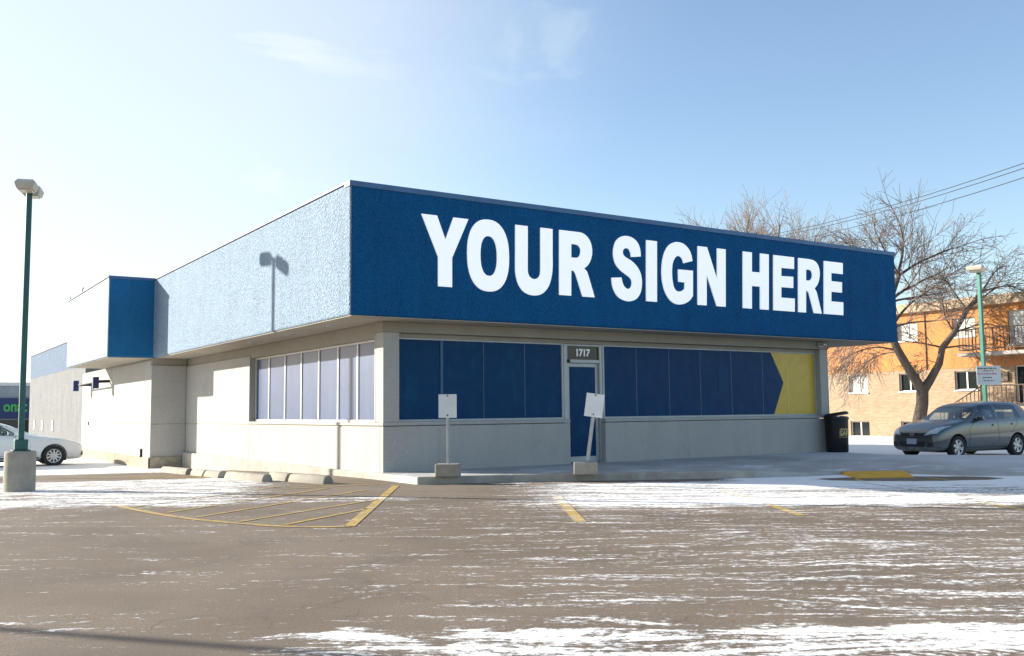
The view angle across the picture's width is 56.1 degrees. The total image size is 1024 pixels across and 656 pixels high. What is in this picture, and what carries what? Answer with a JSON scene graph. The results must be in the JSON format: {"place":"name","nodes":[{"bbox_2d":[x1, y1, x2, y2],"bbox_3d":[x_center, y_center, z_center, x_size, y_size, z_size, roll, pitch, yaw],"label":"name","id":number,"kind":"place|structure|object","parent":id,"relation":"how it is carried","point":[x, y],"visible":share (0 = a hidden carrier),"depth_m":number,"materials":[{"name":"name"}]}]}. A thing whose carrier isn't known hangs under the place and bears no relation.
{"place":"outdoors","nodes":[
{"label":"outdoors","id":0,"kind":"place"},
{"bbox_2d":[0,435,1023,655],"bbox_3d":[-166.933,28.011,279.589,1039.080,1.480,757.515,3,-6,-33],"label":"parking lot","id":1,"kind":"structure","parent":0,"point":[844,565],"depth_m":7.45,"materials":[{"name":"grey asphalt"}]},
{"bbox_2d":[0,382,29,434],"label":"distant shop","id":2,"kind":"structure","parent":1,"relation":"on","point":[9,402],"depth_m":85.34,"materials":[{"name":"blue paint"}]},
{"bbox_2d":[0,420,28,434],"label":"shop window","id":3,"kind":"structure","parent":2,"relation":"in","point":[14,423],"depth_m":85.41,"materials":[{"name":"grey glass"}]},
{"bbox_2d":[3,179,43,491],"bbox_3d":[-8.160,0.318,16.065,0.485,5.570,0.797,1,-5,-15],"label":"lamp post","id":4,"kind":"object","parent":1,"relation":"on","point":[19,471],"visible":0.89,"depth_m":15.93,"materials":[{"name":"metal"}]},
{"bbox_2d":[0,423,82,465],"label":"parked car","id":5,"kind":"object","parent":1,"relation":"on","point":[52,451],"visible":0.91,"depth_m":30.95,"materials":[{"name":"white paint"}]},
{"bbox_2d":[29,341,101,443],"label":"warehouse wing","id":6,"kind":"structure","parent":1,"relation":"on","point":[55,407],"depth_m":49.54,"materials":[{"name":"white concrete"}]},
{"bbox_2d":[51,476,197,478],"bbox_3d":[-7.589,3.190,20.583,6.107,0.154,0.843,-3,-6,25],"label":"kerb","id":7,"kind":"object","parent":1,"relation":"on","point":[139,477],"visible":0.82,"depth_m":20.55,"materials":[{"name":"grey concrete"}]},
{"bbox_2d":[160,466,191,474],"bbox_3d":[-8.135,3.448,23.292,0.220,0.140,3.664,2,-8,-28],"label":"wheel stop","id":8,"kind":"object","parent":1,"relation":"on","point":[177,470],"visible":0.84,"depth_m":22.79,"materials":[{"name":"grey concrete"}]},
{"bbox_2d":[190,469,225,477],"bbox_3d":[-6.367,3.042,20.140,0.220,0.140,2.605,2,-7,-30],"label":"wheel stop","id":9,"kind":"object","parent":1,"relation":"on","point":[208,473],"visible":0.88,"depth_m":19.73,"materials":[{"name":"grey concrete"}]},
{"bbox_2d":[224,471,272,481],"bbox_3d":[-4.956,2.781,18.000,0.220,0.140,1.854,3,-7,-37],"label":"wheel stop","id":10,"kind":"object","parent":1,"relation":"on","point":[247,476],"visible":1,"depth_m":17.73,"materials":[{"name":"grey concrete"}]},
{"bbox_2d":[107,482,399,526],"bbox_3d":[-3.674,2.409,13.420,3.792,0.001,6.678,0,-5,-2],"label":"hatched marking","id":11,"kind":"object","parent":1,"relation":"on","point":[360,516],"visible":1,"depth_m":12.02,"materials":[{"name":"yellow paint"}]},
{"bbox_2d":[269,471,292,480],"bbox_3d":[-4.275,2.749,17.820,0.220,0.140,1.000,3,-7,-32],"label":"wheel stop","id":12,"kind":"object","parent":1,"relation":"on","point":[281,476],"visible":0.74,"depth_m":17.63,"materials":[{"name":"grey concrete"}]},
{"bbox_2d":[288,474,332,483],"bbox_3d":[-3.546,2.648,16.886,1.094,0.140,0.220,-6,-7,44],"label":"wheel stop","id":13,"kind":"object","parent":1,"relation":"on","point":[313,479],"visible":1,"depth_m":16.71,"materials":[{"name":"grey concrete"}]},
{"bbox_2d":[67,180,897,479],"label":"store building","id":14,"kind":"structure","parent":1,"relation":"on","point":[338,330],"depth_m":20.69,"materials":[{"name":"blue paint"}]},
{"bbox_2d":[255,340,373,421],"bbox_3d":[-4.412,1.265,21.045,0.080,1.573,7.260,3,-6,-33],"label":"window frame","id":15,"kind":"structure","parent":14,"relation":"in","point":[332,383],"depth_m":20.61,"materials":[{"name":"white metal"}]},
{"bbox_2d":[399,337,563,421],"bbox_3d":[-0.559,1.038,18.971,3.858,1.580,0.080,3,-6,-33],"label":"window frame","id":16,"kind":"structure","parent":14,"relation":"in","point":[490,380],"depth_m":18.94,"materials":[{"name":"blue glass"}]},
{"bbox_2d":[567,359,598,462],"bbox_3d":[1.502,1.746,20.267,0.852,2.147,0.130,3,-6,-33],"label":"door","id":17,"kind":"structure","parent":14,"relation":"in","point":[582,377],"depth_m":20.28,"materials":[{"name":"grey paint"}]},
{"bbox_2d":[602,345,816,418],"bbox_3d":[4.806,1.289,22.478,6.890,1.580,0.080,3,-6,-33],"label":"window","id":18,"kind":"structure","parent":14,"relation":"in","point":[638,381],"depth_m":22.22,"materials":[{"name":"blue glass"}]},
{"bbox_2d":[553,496,586,521],"bbox_3d":[0.692,2.240,11.997,0.130,0.001,3.159,0,-5,-2],"label":"parking line","id":19,"kind":"object","parent":1,"relation":"on","point":[572,512],"visible":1,"depth_m":11.73,"materials":[{"name":"yellow paint"}]},
{"bbox_2d":[418,470,754,484],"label":"kerb","id":20,"kind":"structure","parent":1,"relation":"on","point":[424,480],"depth_m":16.59,"materials":[{"name":"concrete"}]},
{"bbox_2d":[672,206,749,229],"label":"bare tree","id":21,"kind":"object","parent":1,"relation":"on","point":[699,222],"visible":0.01,"depth_m":67.89,"materials":[{"name":"brown plant"}]},
{"bbox_2d":[675,184,813,240],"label":"bare tree","id":22,"kind":"object","parent":1,"relation":"on","point":[751,220],"visible":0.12,"depth_m":67.87,"materials":[{"name":"brown plant"}]},
{"bbox_2d":[721,489,803,514],"bbox_3d":[3.229,2.273,12.674,0.110,0.001,3.715,0,-5,-1],"label":"parking line","id":23,"kind":"object","parent":1,"relation":"on","point":[765,503],"visible":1,"depth_m":12.36,"materials":[{"name":"yellow paint"}]},
{"bbox_2d":[726,190,835,241],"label":"bare tree","id":24,"kind":"object","parent":1,"relation":"on","point":[793,229],"visible":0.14,"depth_m":68.46,"materials":[{"name":"brown plant"}]},
{"bbox_2d":[784,209,866,246],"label":"bare tree","id":25,"kind":"object","parent":1,"relation":"on","point":[817,231],"depth_m":68.96,"materials":[{"name":"brown plant"}]},
{"bbox_2d":[842,470,913,477],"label":"kerb ramp","id":26,"kind":"structure","parent":1,"relation":"on","point":[881,474],"depth_m":16.98,"materials":[{"name":"yellow paint"}]},
{"bbox_2d":[811,168,1023,421],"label":"bare tree","id":27,"kind":"object","parent":1,"relation":"on","point":[922,387],"visible":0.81,"depth_m":43.71,"materials":[{"name":"brown plant"}]},
{"bbox_2d":[827,291,1023,435],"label":"apartment building","id":28,"kind":"structure","parent":1,"relation":"on","point":[888,409],"depth_m":46.33,"materials":[{"name":"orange brick"}]},
{"bbox_2d":[848,375,868,393],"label":"window","id":29,"kind":"structure","parent":28,"relation":"in","point":[852,388],"depth_m":50.04,"materials":[{"name":"white glass"}]},
{"bbox_2d":[852,421,869,435],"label":"window","id":30,"kind":"structure","parent":28,"relation":"in","point":[862,428],"depth_m":49.86,"materials":[{"name":"clear glass"}]},
{"bbox_2d":[898,323,917,342],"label":"window","id":31,"kind":"structure","parent":28,"relation":"in","point":[913,325],"depth_m":47.79,"materials":[{"name":"white glass"}]},
{"bbox_2d":[898,373,919,392],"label":"window","id":32,"kind":"structure","parent":28,"relation":"in","point":[906,386],"depth_m":47.81,"materials":[{"name":"clear glass"}]},
{"bbox_2d":[953,317,974,338],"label":"window","id":33,"kind":"structure","parent":28,"relation":"in","point":[971,319],"depth_m":45.26,"materials":[{"name":"white glass"}]},
{"bbox_2d":[954,371,977,390],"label":"window","id":34,"kind":"structure","parent":28,"relation":"in","point":[965,381],"depth_m":45.15,"materials":[{"name":"clear glass"}]},
{"bbox_2d":[1008,309,1023,345],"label":"window","id":35,"kind":"structure","parent":28,"relation":"in","point":[1017,316],"depth_m":43.24,"materials":[{"name":"white glass"}]},
{"bbox_2d":[1016,365,1023,405],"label":"window","id":36,"kind":"structure","parent":28,"relation":"in","point":[1019,368],"depth_m":43.01,"materials":[{"name":"black glass"}]},
{"bbox_2d":[868,483,1023,509],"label":"parking line","id":37,"kind":"object","parent":1,"relation":"on","point":[956,496],"visible":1,"depth_m":12.84,"materials":[{"name":"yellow paint"}]},
{"bbox_2d":[893,401,1023,454],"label":"parked car","id":38,"kind":"object","parent":1,"relation":"on","point":[978,428],"visible":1,"depth_m":27.31,"materials":[{"name":"grey paint"}]},
{"bbox_2d":[966,265,1000,400],"bbox_3d":[16.422,1.181,33.358,0.905,6.737,0.843,3,-6,-33],"label":"lamp post","id":39,"kind":"object","parent":1,"relation":"on","point":[988,375],"visible":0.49,"depth_m":33.49,"materials":[{"name":"green metal"}]},
{"bbox_2d":[0,0,1023,381],"label":"sky","id":40,"kind":"structure","parent":0,"point":[155,135],"materials":[{"name":"blue"}]},
{"bbox_2d":[345,452,1023,484],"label":"sidewalk","id":41,"kind":"structure","parent":0,"point":[800,464],"depth_m":18.42,"materials":[{"name":"concrete"}]},
{"bbox_2d":[435,394,460,476],"bbox_3d":[-1.087,1.818,16.283,0.410,1.385,0.260,-1,-5,5],"label":"sign post","id":42,"kind":"object","parent":41,"relation":"on","point":[447,406],"visible":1,"depth_m":16.28,"materials":[{"name":"white metal"}]},
{"bbox_2d":[574,393,604,474],"bbox_3d":[1.326,1.805,16.462,0.551,1.393,0.260,-1,-5,5],"label":"sign post","id":43,"kind":"object","parent":41,"relation":"on","point":[594,404],"visible":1,"depth_m":16.46,"materials":[{"name":"white metal"}]},
{"bbox_2d":[824,411,848,451],"bbox_3d":[8.078,2.574,23.900,0.601,1.013,0.600,-3,-5,24],"label":"rubbish bin","id":44,"kind":"object","parent":41,"relation":"on","point":[836,432],"visible":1,"depth_m":23.66,"materials":[{"name":"black plastic"}]},
{"bbox_2d":[770,163,1023,234],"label":"power line","id":45,"kind":"object","parent":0,"point":[911,199],"visible":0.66,"depth_m":46.05,"materials":[{"name":"black metal"}]},
{"bbox_2d":[777,168,1023,236],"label":"power line","id":46,"kind":"object","parent":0,"point":[914,202],"visible":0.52,"depth_m":46.10,"materials":[{"name":"black rubber"}]},
{"bbox_2d":[801,177,1023,238],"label":"power line","id":47,"kind":"object","parent":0,"point":[927,207],"visible":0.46,"depth_m":45.17,"materials":[{"name":"black metal"}]}
]}

